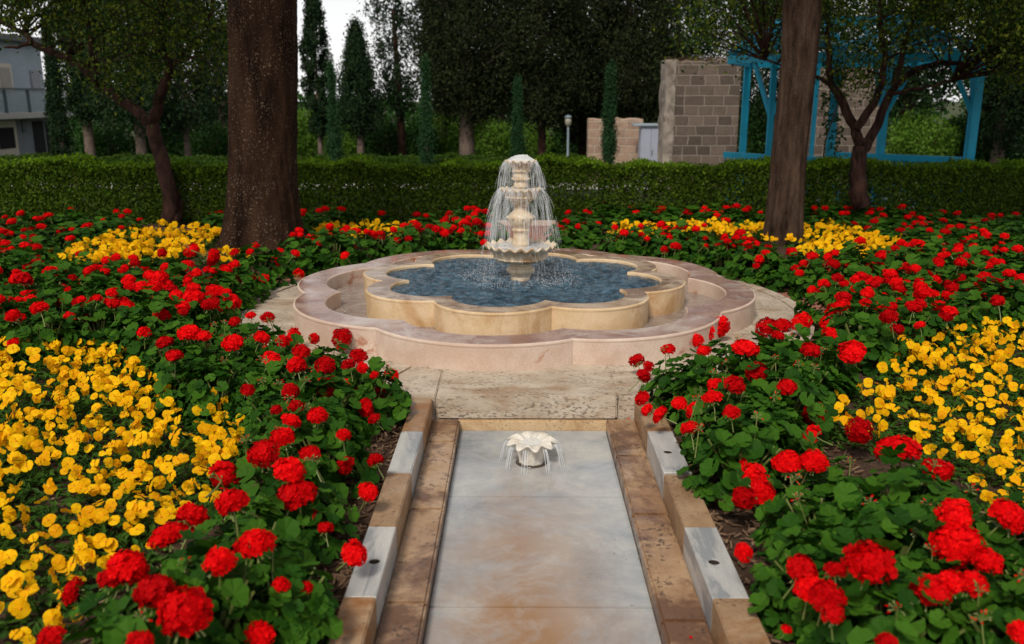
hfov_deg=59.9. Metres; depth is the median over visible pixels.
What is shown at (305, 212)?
geranium
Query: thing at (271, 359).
geranium
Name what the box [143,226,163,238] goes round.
pansy
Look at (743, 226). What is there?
pansy
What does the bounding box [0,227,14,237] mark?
geranium
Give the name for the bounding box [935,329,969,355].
pansy
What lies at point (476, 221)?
geranium
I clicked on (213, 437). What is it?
pansy
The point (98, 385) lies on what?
pansy
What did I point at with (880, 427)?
pansy
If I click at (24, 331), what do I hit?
geranium
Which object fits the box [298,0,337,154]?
cypress tree
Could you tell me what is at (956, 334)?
pansy
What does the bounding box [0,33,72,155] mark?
house
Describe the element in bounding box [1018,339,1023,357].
pansy
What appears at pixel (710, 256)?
geranium
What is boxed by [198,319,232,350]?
geranium
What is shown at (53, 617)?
pansy
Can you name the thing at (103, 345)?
pansy
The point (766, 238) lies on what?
pansy
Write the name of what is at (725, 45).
cypress tree
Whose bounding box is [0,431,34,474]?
pansy
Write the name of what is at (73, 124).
wood
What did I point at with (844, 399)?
pansy
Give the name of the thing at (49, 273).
geranium
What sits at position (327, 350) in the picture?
geranium
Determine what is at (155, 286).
geranium
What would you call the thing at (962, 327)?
pansy
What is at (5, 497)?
pansy
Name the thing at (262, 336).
geranium
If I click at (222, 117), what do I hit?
cypress tree
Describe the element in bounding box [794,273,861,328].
geranium
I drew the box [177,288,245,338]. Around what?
geranium
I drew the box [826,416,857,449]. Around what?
pansy
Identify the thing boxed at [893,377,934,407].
pansy
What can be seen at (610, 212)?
geranium
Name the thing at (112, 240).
pansy
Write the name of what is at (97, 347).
pansy
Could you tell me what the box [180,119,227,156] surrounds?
bush
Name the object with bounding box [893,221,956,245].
geranium
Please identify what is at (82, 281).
geranium
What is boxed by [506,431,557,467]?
shell fountain
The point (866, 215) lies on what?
geranium
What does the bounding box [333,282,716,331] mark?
channel water
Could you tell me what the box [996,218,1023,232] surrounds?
geranium
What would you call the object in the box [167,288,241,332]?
geranium
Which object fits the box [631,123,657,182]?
utility cabinet
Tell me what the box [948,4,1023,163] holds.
cypress tree
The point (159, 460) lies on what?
pansy
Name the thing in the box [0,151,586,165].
clipped hedge
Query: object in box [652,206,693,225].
geranium
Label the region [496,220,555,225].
path edging
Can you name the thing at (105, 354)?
pansy
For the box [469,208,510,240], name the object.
geranium
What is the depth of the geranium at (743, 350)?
5.05 m
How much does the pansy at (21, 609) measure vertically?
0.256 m
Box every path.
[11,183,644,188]
[496,226,554,241]
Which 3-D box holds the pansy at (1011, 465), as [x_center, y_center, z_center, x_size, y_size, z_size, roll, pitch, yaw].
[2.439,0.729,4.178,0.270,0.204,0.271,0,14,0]
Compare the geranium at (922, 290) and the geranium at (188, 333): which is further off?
the geranium at (922, 290)
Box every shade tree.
[215,0,306,261]
[762,0,821,246]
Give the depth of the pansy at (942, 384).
5.12 m
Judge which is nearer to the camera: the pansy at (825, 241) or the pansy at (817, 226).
the pansy at (825, 241)
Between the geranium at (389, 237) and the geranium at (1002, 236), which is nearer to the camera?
the geranium at (1002, 236)
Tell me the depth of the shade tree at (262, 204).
9.84 m
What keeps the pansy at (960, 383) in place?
on the ground
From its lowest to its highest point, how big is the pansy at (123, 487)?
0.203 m
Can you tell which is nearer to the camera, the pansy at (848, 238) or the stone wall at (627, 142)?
the pansy at (848, 238)
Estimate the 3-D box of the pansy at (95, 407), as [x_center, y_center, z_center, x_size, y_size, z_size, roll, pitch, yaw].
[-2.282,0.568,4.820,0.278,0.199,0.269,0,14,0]
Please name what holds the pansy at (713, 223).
on the ground
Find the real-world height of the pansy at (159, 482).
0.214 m
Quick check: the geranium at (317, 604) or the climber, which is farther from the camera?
the climber
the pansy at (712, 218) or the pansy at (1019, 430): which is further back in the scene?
the pansy at (712, 218)
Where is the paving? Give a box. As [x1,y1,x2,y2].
[235,275,814,419]
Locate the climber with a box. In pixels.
[817,64,854,193]
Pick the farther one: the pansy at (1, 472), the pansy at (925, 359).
the pansy at (925, 359)
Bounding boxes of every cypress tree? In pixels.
[40,6,75,156]
[41,1,107,156]
[67,0,187,160]
[135,0,227,155]
[173,0,227,153]
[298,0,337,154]
[322,10,390,152]
[357,0,421,162]
[389,0,532,159]
[412,0,460,150]
[459,0,548,156]
[475,0,607,154]
[531,0,640,155]
[570,0,704,134]
[632,0,741,122]
[683,0,777,151]
[713,0,885,151]
[830,0,976,162]
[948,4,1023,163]
[993,68,1023,158]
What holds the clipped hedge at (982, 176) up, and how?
on the ground
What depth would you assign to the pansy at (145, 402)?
4.94 m
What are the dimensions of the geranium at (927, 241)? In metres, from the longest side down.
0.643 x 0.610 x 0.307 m
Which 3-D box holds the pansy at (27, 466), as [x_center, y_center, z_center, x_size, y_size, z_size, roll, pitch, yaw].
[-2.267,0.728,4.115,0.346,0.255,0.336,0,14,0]
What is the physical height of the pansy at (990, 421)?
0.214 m
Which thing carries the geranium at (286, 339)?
on the ground
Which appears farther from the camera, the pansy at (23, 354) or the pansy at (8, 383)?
the pansy at (23, 354)
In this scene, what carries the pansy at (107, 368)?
on the ground
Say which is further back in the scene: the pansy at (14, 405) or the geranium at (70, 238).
the geranium at (70, 238)
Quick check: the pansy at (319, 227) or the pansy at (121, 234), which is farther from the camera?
the pansy at (319, 227)
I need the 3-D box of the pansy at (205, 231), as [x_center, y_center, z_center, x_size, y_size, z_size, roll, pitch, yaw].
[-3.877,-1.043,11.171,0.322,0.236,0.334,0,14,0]
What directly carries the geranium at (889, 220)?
on the ground
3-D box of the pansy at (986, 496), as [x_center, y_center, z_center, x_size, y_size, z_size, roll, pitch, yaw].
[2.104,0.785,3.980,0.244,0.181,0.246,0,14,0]
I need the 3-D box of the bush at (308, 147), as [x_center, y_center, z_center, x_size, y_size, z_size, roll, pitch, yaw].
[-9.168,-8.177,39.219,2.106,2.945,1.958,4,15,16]
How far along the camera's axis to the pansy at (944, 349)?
6.13 m
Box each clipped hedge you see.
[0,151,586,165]
[0,151,1023,223]
[0,153,561,179]
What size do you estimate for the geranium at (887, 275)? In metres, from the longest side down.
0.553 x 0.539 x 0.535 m
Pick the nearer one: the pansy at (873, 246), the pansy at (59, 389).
the pansy at (59, 389)
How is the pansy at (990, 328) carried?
on the ground
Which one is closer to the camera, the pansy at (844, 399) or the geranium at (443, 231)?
the pansy at (844, 399)
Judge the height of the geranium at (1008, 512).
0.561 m
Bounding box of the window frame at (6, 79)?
[0,63,13,90]
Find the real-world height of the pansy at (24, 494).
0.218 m
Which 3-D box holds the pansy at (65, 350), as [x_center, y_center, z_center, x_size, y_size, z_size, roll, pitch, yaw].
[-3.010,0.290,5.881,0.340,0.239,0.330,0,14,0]
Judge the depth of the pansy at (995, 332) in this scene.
6.31 m
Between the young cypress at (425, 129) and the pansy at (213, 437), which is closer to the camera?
the pansy at (213, 437)
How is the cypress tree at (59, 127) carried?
on the ground
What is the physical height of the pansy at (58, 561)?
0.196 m
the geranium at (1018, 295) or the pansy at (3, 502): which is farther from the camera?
the geranium at (1018, 295)
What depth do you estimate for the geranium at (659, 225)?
10.01 m
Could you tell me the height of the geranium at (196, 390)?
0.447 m
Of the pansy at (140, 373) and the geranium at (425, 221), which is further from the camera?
the geranium at (425, 221)
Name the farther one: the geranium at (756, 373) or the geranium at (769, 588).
the geranium at (756, 373)
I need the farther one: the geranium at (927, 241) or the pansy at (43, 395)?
the geranium at (927, 241)
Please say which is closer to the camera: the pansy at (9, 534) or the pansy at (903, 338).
the pansy at (9, 534)
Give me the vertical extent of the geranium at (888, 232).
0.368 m
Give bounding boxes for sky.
[1,0,969,101]
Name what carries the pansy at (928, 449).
on the ground
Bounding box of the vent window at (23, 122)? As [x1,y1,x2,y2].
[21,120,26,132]
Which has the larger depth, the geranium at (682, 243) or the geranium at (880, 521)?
the geranium at (682, 243)
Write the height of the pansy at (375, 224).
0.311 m
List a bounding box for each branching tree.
[0,0,227,225]
[628,0,1023,209]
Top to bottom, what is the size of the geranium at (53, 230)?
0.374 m
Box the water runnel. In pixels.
[328,398,770,643]
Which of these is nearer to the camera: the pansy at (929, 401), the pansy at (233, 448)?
the pansy at (233, 448)
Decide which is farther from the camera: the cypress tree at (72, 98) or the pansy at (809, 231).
the cypress tree at (72, 98)
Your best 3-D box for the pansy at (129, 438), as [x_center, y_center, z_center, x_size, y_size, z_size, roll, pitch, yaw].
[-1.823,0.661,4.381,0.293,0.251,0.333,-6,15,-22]
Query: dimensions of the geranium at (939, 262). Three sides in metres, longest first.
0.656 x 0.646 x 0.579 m
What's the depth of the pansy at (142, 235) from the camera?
10.60 m
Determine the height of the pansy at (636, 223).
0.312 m
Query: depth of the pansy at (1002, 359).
5.77 m
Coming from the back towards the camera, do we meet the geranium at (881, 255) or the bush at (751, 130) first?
the bush at (751, 130)
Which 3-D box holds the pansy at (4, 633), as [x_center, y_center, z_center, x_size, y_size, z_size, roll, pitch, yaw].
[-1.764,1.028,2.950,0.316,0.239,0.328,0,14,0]
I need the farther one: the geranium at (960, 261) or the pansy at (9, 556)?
the geranium at (960, 261)
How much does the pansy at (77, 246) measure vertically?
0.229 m
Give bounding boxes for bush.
[67,119,135,158]
[131,120,196,156]
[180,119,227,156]
[297,108,329,157]
[323,124,356,159]
[354,114,416,155]
[405,116,443,155]
[431,111,458,157]
[474,117,512,156]
[504,121,558,156]
[546,126,586,157]
[736,100,774,153]
[885,104,964,164]
[943,106,983,159]
[961,129,1023,162]
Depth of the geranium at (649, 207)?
12.66 m
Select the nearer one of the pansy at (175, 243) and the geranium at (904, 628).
the geranium at (904, 628)
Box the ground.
[0,101,1023,643]
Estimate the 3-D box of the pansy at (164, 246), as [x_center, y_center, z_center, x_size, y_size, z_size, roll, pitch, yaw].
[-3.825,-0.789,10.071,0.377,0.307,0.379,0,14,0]
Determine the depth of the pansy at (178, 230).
11.23 m
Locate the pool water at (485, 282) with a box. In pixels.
[387,256,659,306]
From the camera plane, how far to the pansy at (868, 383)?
5.24 m
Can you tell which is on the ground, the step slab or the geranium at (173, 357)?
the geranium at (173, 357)
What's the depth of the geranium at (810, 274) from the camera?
7.95 m
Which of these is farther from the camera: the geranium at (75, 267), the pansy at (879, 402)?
the geranium at (75, 267)
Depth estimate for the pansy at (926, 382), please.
5.39 m
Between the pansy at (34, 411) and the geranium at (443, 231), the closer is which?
the pansy at (34, 411)
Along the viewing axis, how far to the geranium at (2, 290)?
6.84 m
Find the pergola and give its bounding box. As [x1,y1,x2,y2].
[723,16,985,209]
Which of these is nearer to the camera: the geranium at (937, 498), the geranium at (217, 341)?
the geranium at (937, 498)
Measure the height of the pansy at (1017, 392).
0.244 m
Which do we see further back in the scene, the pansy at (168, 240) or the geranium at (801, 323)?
the pansy at (168, 240)
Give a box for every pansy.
[0,340,29,367]
[0,352,29,378]
[0,356,16,369]
[0,363,15,379]
[0,366,30,381]
[0,378,7,404]
[0,380,42,405]
[0,380,48,416]
[0,388,49,425]
[0,403,17,424]
[0,407,42,434]
[0,421,12,431]
[0,421,63,464]
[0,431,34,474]
[0,444,26,475]
[0,449,62,500]
[0,468,28,498]
[0,477,48,523]
[0,481,26,518]
[0,498,8,537]
[0,509,25,545]
[0,522,56,570]
[0,540,27,569]
[0,543,54,588]
[0,549,17,601]
[0,570,92,640]
[0,601,34,640]
[1,442,8,453]
[1,451,55,492]
[2,496,69,543]
[3,553,79,612]
[4,373,45,394]
[5,339,30,362]
[5,603,82,643]
[6,415,57,443]
[17,431,90,482]
[18,339,63,372]
[27,357,72,387]
[29,346,82,378]
[29,469,102,531]
[33,399,82,435]
[35,393,91,426]
[37,409,89,449]
[38,433,90,461]
[40,370,78,395]
[40,382,68,406]
[45,382,85,408]
[45,508,122,564]
[45,548,133,611]
[47,247,76,259]
[47,365,89,390]
[50,534,112,585]
[53,349,93,377]
[54,338,93,364]
[54,457,109,499]
[57,498,122,542]
[61,417,115,452]
[64,369,106,403]
[65,347,95,370]
[65,427,109,463]
[66,403,115,435]
[66,440,131,477]
[67,379,117,419]
[68,367,113,401]
[69,256,98,272]
[71,237,93,253]
[72,244,92,258]
[72,499,150,549]
[76,252,101,264]
[76,338,114,358]
[78,247,98,260]
[80,371,122,411]
[81,342,110,365]
[81,344,123,372]
[82,482,140,527]
[83,455,137,495]
[84,364,119,391]
[85,469,143,506]
[86,237,98,252]
[86,346,128,378]
[87,247,119,264]
[91,234,114,248]
[94,240,121,253]
[96,501,167,561]
[99,243,129,259]
[99,372,131,392]
[99,390,137,420]
[101,390,146,427]
[103,229,119,238]
[103,347,141,372]
[103,538,160,585]
[105,416,161,453]
[106,230,129,244]
[107,237,129,253]
[108,251,129,260]
[109,403,158,436]
[110,356,144,380]
[110,449,167,496]
[113,431,172,471]
[114,428,165,459]
[116,358,142,388]
[120,230,137,241]
[120,366,153,400]
[121,239,143,256]
[122,459,183,507]
[123,249,148,261]
[123,381,155,415]
[125,233,149,239]
[126,491,191,547]
[127,227,146,239]
[128,372,158,400]
[129,394,182,429]
[131,238,154,256]
[134,476,197,529]
[138,233,157,248]
[140,427,196,462]
[141,240,161,259]
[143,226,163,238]
[145,402,186,434]
[146,248,177,262]
[146,415,189,448]
[147,228,166,243]
[154,247,178,264]
[155,230,177,248]
[155,384,184,417]
[157,219,180,231]
[157,237,191,259]
[161,234,181,245]
[161,237,181,250]
[162,221,184,238]
[163,231,192,242]
[164,239,194,258]
[164,452,213,491]
[167,226,182,234]
[173,434,222,474]
[175,228,193,239]
[175,236,196,247]
[176,481,224,529]
[180,235,208,251]
[180,466,222,505]
[181,226,200,238]
[182,405,226,437]
[185,221,200,236]
[186,403,244,444]
[187,440,238,483]
[188,440,234,489]
[190,232,216,248]
[190,423,242,459]
[191,231,215,247]
[192,244,220,266]
[195,387,230,427]
[196,224,219,237]
[196,230,215,243]
[210,254,232,267]
[211,226,221,241]
[216,245,234,264]
[221,419,244,451]
[227,427,263,459]
[311,223,327,234]
[322,220,339,227]
[342,222,355,226]
[358,221,381,237]
[359,218,379,229]
[609,219,628,233]
[620,221,639,230]
[628,220,651,232]
[666,221,676,225]
[680,218,700,224]
[693,216,716,230]
[703,223,724,237]
[707,221,722,235]
[714,225,732,236]
[714,230,736,243]
[723,223,739,235]
[731,223,746,229]
[743,219,761,233]
[747,224,762,237]
[757,221,764,233]
[760,232,777,248]
[784,233,810,247]
[794,238,823,258]
[796,243,820,259]
[804,224,821,239]
[804,228,818,241]
[809,240,829,255]
[811,222,832,235]
[814,225,841,242]
[814,235,823,249]
[815,217,841,232]
[817,243,843,259]
[819,224,842,236]
[820,241,839,255]
[821,233,842,243]
[822,224,847,241]
[822,402,855,441]
[825,235,853,249]
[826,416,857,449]
[834,389,860,417]
[841,230,867,245]
[844,225,862,240]
[847,225,858,236]
[849,414,892,454]
[850,378,904,413]
[856,397,902,435]
[857,244,875,255]
[861,230,882,245]
[862,387,908,425]
[866,237,893,254]
[871,362,920,392]
[871,374,914,404]
[878,233,904,248]
[886,411,946,447]
[888,356,924,382]
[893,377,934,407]
[894,340,933,374]
[896,334,928,359]
[899,341,936,369]
[900,408,946,436]
[901,377,946,403]
[901,387,943,421]
[905,432,973,483]
[908,351,953,378]
[909,348,942,375]
[917,358,970,393]
[918,424,963,462]
[922,378,977,420]
[928,404,973,433]
[929,335,972,368]
[930,418,984,454]
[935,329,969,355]
[936,376,976,401]
[938,323,971,346]
[942,353,989,383]
[944,379,981,411]
[947,336,994,365]
[948,359,990,394]
[953,332,987,350]
[953,416,1000,447]
[956,331,995,358]
[957,451,1016,492]
[959,320,985,342]
[959,395,1005,422]
[959,428,1023,478]
[962,424,1014,460]
[964,316,999,338]
[964,473,1000,511]
[965,375,1019,414]
[966,349,996,373]
[971,372,1020,400]
[972,336,1017,368]
[974,403,1018,437]
[975,347,1020,375]
[981,325,1018,350]
[981,353,1023,382]
[983,329,1015,355]
[983,358,1023,395]
[995,316,1023,345]
[998,435,1023,459]
[998,444,1023,472]
[998,483,1023,507]
[999,321,1023,335]
[999,413,1023,443]
[1001,462,1023,490]
[1003,400,1023,427]
[1003,466,1023,510]
[1004,380,1023,397]
[1005,397,1023,415]
[1007,342,1023,370]
[1011,366,1023,377]
[1013,384,1023,401]
[1014,334,1023,349]
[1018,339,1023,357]
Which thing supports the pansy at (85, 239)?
on the ground
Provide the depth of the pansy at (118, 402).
5.08 m
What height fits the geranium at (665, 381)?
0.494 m
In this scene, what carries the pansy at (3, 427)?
on the ground
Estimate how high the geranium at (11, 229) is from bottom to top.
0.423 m
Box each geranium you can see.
[0,222,14,230]
[0,223,56,246]
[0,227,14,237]
[0,234,58,263]
[0,243,53,268]
[0,250,38,277]
[0,258,33,287]
[0,267,28,289]
[0,272,33,298]
[0,287,13,296]
[0,290,43,325]
[0,294,46,350]
[1,210,48,232]
[1,246,42,268]
[4,297,88,367]
[6,212,62,230]
[7,253,68,288]
[10,235,51,257]
[11,266,71,308]
[12,277,94,336]
[14,234,73,263]
[21,221,68,242]
[24,267,68,289]
[36,569,275,643]
[38,289,73,320]
[45,250,91,288]
[47,207,90,229]
[51,217,107,239]
[55,226,104,248]
[60,294,137,350]
[67,264,108,288]
[68,258,124,296]
[77,274,134,313]
[78,281,146,342]
[84,253,154,282]
[86,209,143,228]
[89,214,147,238]
[92,501,234,643]
[94,301,178,366]
[98,263,145,296]
[109,258,179,294]
[109,289,204,362]
[110,279,180,338]
[115,269,169,301]
[123,331,197,395]
[125,529,308,643]
[129,241,199,283]
[136,267,204,294]
[137,318,201,385]
[152,324,232,405]
[153,349,231,417]
[164,277,223,299]
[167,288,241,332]
[169,357,248,431]
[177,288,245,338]
[182,266,269,309]
[182,268,254,315]
[185,460,318,621]
[191,248,304,301]
[198,211,223,234]
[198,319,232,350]
[202,334,242,365]
[204,333,279,403]
[209,210,223,227]
[210,509,367,643]
[212,311,291,375]
[219,343,270,411]
[221,426,339,537]
[227,242,297,289]
[228,369,310,447]
[229,351,297,430]
[237,383,305,457]
[237,445,383,564]
[243,324,303,367]
[260,394,361,490]
[260,397,383,504]
[264,327,300,375]
[266,344,337,398]
[271,227,331,276]
[286,356,345,407]
[287,375,392,461]
[289,355,374,441]
[295,344,371,410]
[300,209,318,226]
[300,328,361,391]
[301,212,326,231]
[303,227,370,275]
[304,225,314,235]
[313,205,357,228]
[314,223,364,266]
[338,348,411,434]
[343,225,386,260]
[347,209,395,229]
[375,224,422,257]
[383,220,444,256]
[406,211,440,225]
[420,220,441,238]
[420,222,466,250]
[430,217,451,229]
[440,216,479,249]
[441,205,492,218]
[442,203,495,234]
[445,219,490,249]
[452,215,492,246]
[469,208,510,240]
[544,218,592,249]
[548,209,601,237]
[556,218,613,243]
[576,209,611,229]
[589,200,631,223]
[593,224,644,255]
[607,210,650,230]
[614,226,663,256]
[626,202,665,222]
[628,333,716,422]
[628,364,731,425]
[630,220,673,255]
[634,378,761,463]
[637,206,685,229]
[641,401,802,510]
[643,219,703,260]
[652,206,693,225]
[660,232,720,267]
[668,223,720,264]
[684,203,734,222]
[684,206,730,227]
[689,368,793,447]
[696,315,753,371]
[697,234,749,275]
[708,331,793,391]
[712,229,760,264]
[714,402,825,492]
[716,203,760,229]
[720,234,778,277]
[721,236,792,288]
[722,358,774,401]
[722,457,896,577]
[728,324,826,372]
[731,476,890,641]
[740,378,818,458]
[744,358,838,446]
[749,211,764,227]
[751,247,806,291]
[754,311,820,358]
[754,424,879,547]
[765,363,828,428]
[780,600,926,643]
[782,536,971,643]
[787,251,850,303]
[789,248,840,290]
[789,333,866,398]
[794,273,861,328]
[799,342,845,411]
[804,205,818,227]
[804,209,848,232]
[807,204,849,220]
[812,316,862,400]
[813,257,885,295]
[813,299,905,378]
[816,285,901,339]
[819,242,885,277]
[822,484,962,614]
[824,236,886,267]
[827,288,903,340]
[832,215,881,234]
[840,210,879,228]
[841,416,961,549]
[842,206,884,218]
[845,543,972,642]
[849,271,906,309]
[853,443,979,552]
[861,218,912,241]
[863,268,915,307]
[864,253,943,286]
[865,212,909,232]
[868,204,923,226]
[869,260,931,294]
[871,208,915,218]
[873,291,958,355]
[874,245,935,275]
[875,239,951,274]
[876,281,950,342]
[885,479,996,569]
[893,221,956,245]
[896,258,966,292]
[898,498,1022,593]
[901,215,951,237]
[902,209,960,228]
[902,264,941,289]
[903,277,955,327]
[905,235,960,264]
[906,568,1010,643]
[907,227,956,249]
[907,239,943,251]
[922,521,1014,638]
[930,289,984,341]
[932,251,987,279]
[935,568,1023,643]
[936,223,980,244]
[937,234,977,251]
[940,271,1012,308]
[941,220,987,236]
[941,231,999,255]
[942,211,999,228]
[942,243,985,259]
[943,257,994,284]
[944,244,996,273]
[944,273,1018,336]
[955,220,993,230]
[966,224,1022,245]
[968,273,1023,330]
[970,609,1023,643]
[979,244,1023,269]
[981,233,1023,261]
[981,233,1023,264]
[982,211,1023,232]
[982,480,1023,578]
[986,555,1023,585]
[988,262,1023,283]
[994,258,1023,278]
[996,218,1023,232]
[996,222,1023,238]
[999,236,1023,261]
[1001,269,1023,316]
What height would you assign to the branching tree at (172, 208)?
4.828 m
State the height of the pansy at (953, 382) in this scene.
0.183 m
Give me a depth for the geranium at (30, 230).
10.48 m
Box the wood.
[62,36,1008,142]
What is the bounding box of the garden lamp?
[564,115,571,156]
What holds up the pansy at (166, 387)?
on the ground
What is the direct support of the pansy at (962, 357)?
on the ground
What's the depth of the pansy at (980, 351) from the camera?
5.90 m
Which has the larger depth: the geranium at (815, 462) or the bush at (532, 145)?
the bush at (532, 145)
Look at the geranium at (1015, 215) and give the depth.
11.84 m
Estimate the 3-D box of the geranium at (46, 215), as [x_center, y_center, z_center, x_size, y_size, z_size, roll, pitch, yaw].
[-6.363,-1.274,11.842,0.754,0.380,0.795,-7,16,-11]
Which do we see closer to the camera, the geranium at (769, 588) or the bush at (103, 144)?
the geranium at (769, 588)
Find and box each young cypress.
[322,57,346,176]
[415,52,437,164]
[508,71,528,156]
[596,59,619,164]
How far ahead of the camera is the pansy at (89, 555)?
3.28 m
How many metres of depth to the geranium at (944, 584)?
2.62 m
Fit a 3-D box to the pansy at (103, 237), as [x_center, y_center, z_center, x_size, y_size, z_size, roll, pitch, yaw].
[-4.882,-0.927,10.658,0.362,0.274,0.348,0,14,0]
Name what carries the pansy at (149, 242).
on the ground
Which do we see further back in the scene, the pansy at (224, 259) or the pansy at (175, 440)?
the pansy at (224, 259)
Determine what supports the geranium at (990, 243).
on the ground
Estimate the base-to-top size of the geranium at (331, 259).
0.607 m
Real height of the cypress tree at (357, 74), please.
5.758 m
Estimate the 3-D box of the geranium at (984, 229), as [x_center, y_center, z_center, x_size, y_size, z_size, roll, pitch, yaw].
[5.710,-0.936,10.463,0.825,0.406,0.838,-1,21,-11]
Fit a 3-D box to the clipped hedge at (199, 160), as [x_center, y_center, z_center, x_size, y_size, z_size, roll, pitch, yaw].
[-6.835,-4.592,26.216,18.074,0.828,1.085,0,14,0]
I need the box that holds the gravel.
[251,275,835,365]
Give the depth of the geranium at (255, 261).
8.34 m
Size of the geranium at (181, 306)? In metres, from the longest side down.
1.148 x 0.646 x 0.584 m
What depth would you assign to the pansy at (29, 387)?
5.16 m
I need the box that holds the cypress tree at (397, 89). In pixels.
[357,0,421,162]
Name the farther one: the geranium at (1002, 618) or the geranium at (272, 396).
the geranium at (272, 396)
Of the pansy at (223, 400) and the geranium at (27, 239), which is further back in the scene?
the geranium at (27, 239)
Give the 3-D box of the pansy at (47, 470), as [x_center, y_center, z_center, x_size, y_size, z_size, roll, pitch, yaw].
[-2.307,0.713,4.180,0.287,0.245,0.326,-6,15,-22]
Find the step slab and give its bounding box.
[408,364,658,420]
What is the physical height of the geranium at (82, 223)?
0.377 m
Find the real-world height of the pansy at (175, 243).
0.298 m
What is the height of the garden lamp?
1.993 m
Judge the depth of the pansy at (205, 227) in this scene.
11.50 m
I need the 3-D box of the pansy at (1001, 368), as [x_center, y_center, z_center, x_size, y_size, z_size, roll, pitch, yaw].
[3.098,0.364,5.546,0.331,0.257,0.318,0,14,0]
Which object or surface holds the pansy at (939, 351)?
on the ground
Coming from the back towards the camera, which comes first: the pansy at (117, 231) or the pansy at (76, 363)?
the pansy at (117, 231)
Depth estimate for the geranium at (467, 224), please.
10.02 m
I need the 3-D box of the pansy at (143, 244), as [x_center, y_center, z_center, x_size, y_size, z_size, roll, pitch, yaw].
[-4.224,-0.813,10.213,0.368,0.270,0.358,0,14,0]
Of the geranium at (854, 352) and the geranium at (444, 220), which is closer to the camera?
the geranium at (854, 352)
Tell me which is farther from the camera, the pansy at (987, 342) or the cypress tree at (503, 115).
the cypress tree at (503, 115)
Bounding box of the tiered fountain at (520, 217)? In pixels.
[485,159,555,280]
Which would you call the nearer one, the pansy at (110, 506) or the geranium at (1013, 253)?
the pansy at (110, 506)
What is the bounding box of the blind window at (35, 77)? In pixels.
[30,70,41,90]
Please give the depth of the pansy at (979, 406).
5.06 m
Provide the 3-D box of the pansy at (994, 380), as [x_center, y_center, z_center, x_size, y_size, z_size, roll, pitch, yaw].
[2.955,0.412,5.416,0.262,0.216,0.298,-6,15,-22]
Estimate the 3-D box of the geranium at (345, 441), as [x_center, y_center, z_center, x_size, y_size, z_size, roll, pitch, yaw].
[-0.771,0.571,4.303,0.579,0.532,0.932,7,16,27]
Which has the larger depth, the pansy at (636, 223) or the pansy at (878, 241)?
the pansy at (636, 223)
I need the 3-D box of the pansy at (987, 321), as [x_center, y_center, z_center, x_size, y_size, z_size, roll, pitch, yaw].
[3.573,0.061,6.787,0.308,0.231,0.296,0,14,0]
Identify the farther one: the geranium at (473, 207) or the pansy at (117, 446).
the geranium at (473, 207)
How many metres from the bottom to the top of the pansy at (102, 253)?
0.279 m
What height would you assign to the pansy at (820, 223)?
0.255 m
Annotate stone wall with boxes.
[587,117,642,181]
[657,55,740,188]
[807,68,879,182]
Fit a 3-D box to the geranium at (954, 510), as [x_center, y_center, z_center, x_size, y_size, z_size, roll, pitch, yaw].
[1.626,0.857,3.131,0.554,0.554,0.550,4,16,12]
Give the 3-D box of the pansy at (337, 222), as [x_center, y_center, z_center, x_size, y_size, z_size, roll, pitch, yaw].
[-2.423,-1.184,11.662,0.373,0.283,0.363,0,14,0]
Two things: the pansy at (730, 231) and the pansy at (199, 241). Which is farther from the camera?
the pansy at (730, 231)
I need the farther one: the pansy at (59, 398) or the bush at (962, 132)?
the bush at (962, 132)
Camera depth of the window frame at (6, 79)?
39.43 m
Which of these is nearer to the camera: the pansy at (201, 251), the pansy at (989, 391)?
the pansy at (989, 391)
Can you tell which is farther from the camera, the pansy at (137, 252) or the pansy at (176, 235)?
the pansy at (176, 235)
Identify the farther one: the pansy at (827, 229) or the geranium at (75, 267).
the pansy at (827, 229)
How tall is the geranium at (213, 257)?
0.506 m
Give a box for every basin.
[293,248,755,370]
[363,250,685,334]
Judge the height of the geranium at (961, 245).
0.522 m
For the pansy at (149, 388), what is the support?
on the ground
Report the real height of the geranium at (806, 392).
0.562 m
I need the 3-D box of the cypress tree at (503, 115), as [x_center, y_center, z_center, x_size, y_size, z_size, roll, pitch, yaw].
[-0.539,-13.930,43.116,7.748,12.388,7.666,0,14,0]
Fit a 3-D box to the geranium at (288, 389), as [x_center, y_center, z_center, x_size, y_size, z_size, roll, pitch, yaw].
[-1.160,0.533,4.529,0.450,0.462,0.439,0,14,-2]
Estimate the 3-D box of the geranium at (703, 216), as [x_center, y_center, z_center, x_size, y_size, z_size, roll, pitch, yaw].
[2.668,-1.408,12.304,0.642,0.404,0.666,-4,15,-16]
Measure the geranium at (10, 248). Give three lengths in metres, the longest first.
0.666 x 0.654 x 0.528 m
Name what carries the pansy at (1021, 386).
on the ground
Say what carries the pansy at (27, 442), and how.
on the ground
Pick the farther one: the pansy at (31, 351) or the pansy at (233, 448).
the pansy at (31, 351)
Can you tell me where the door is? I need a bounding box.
[0,120,19,155]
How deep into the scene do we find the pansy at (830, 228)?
11.31 m
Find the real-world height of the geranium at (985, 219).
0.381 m
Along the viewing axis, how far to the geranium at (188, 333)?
5.30 m
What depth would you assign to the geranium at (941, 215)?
11.86 m
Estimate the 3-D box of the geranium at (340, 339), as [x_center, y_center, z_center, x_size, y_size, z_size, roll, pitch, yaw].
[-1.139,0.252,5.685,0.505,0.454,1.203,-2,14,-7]
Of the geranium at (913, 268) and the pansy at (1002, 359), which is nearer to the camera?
the pansy at (1002, 359)
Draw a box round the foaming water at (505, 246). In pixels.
[490,154,550,250]

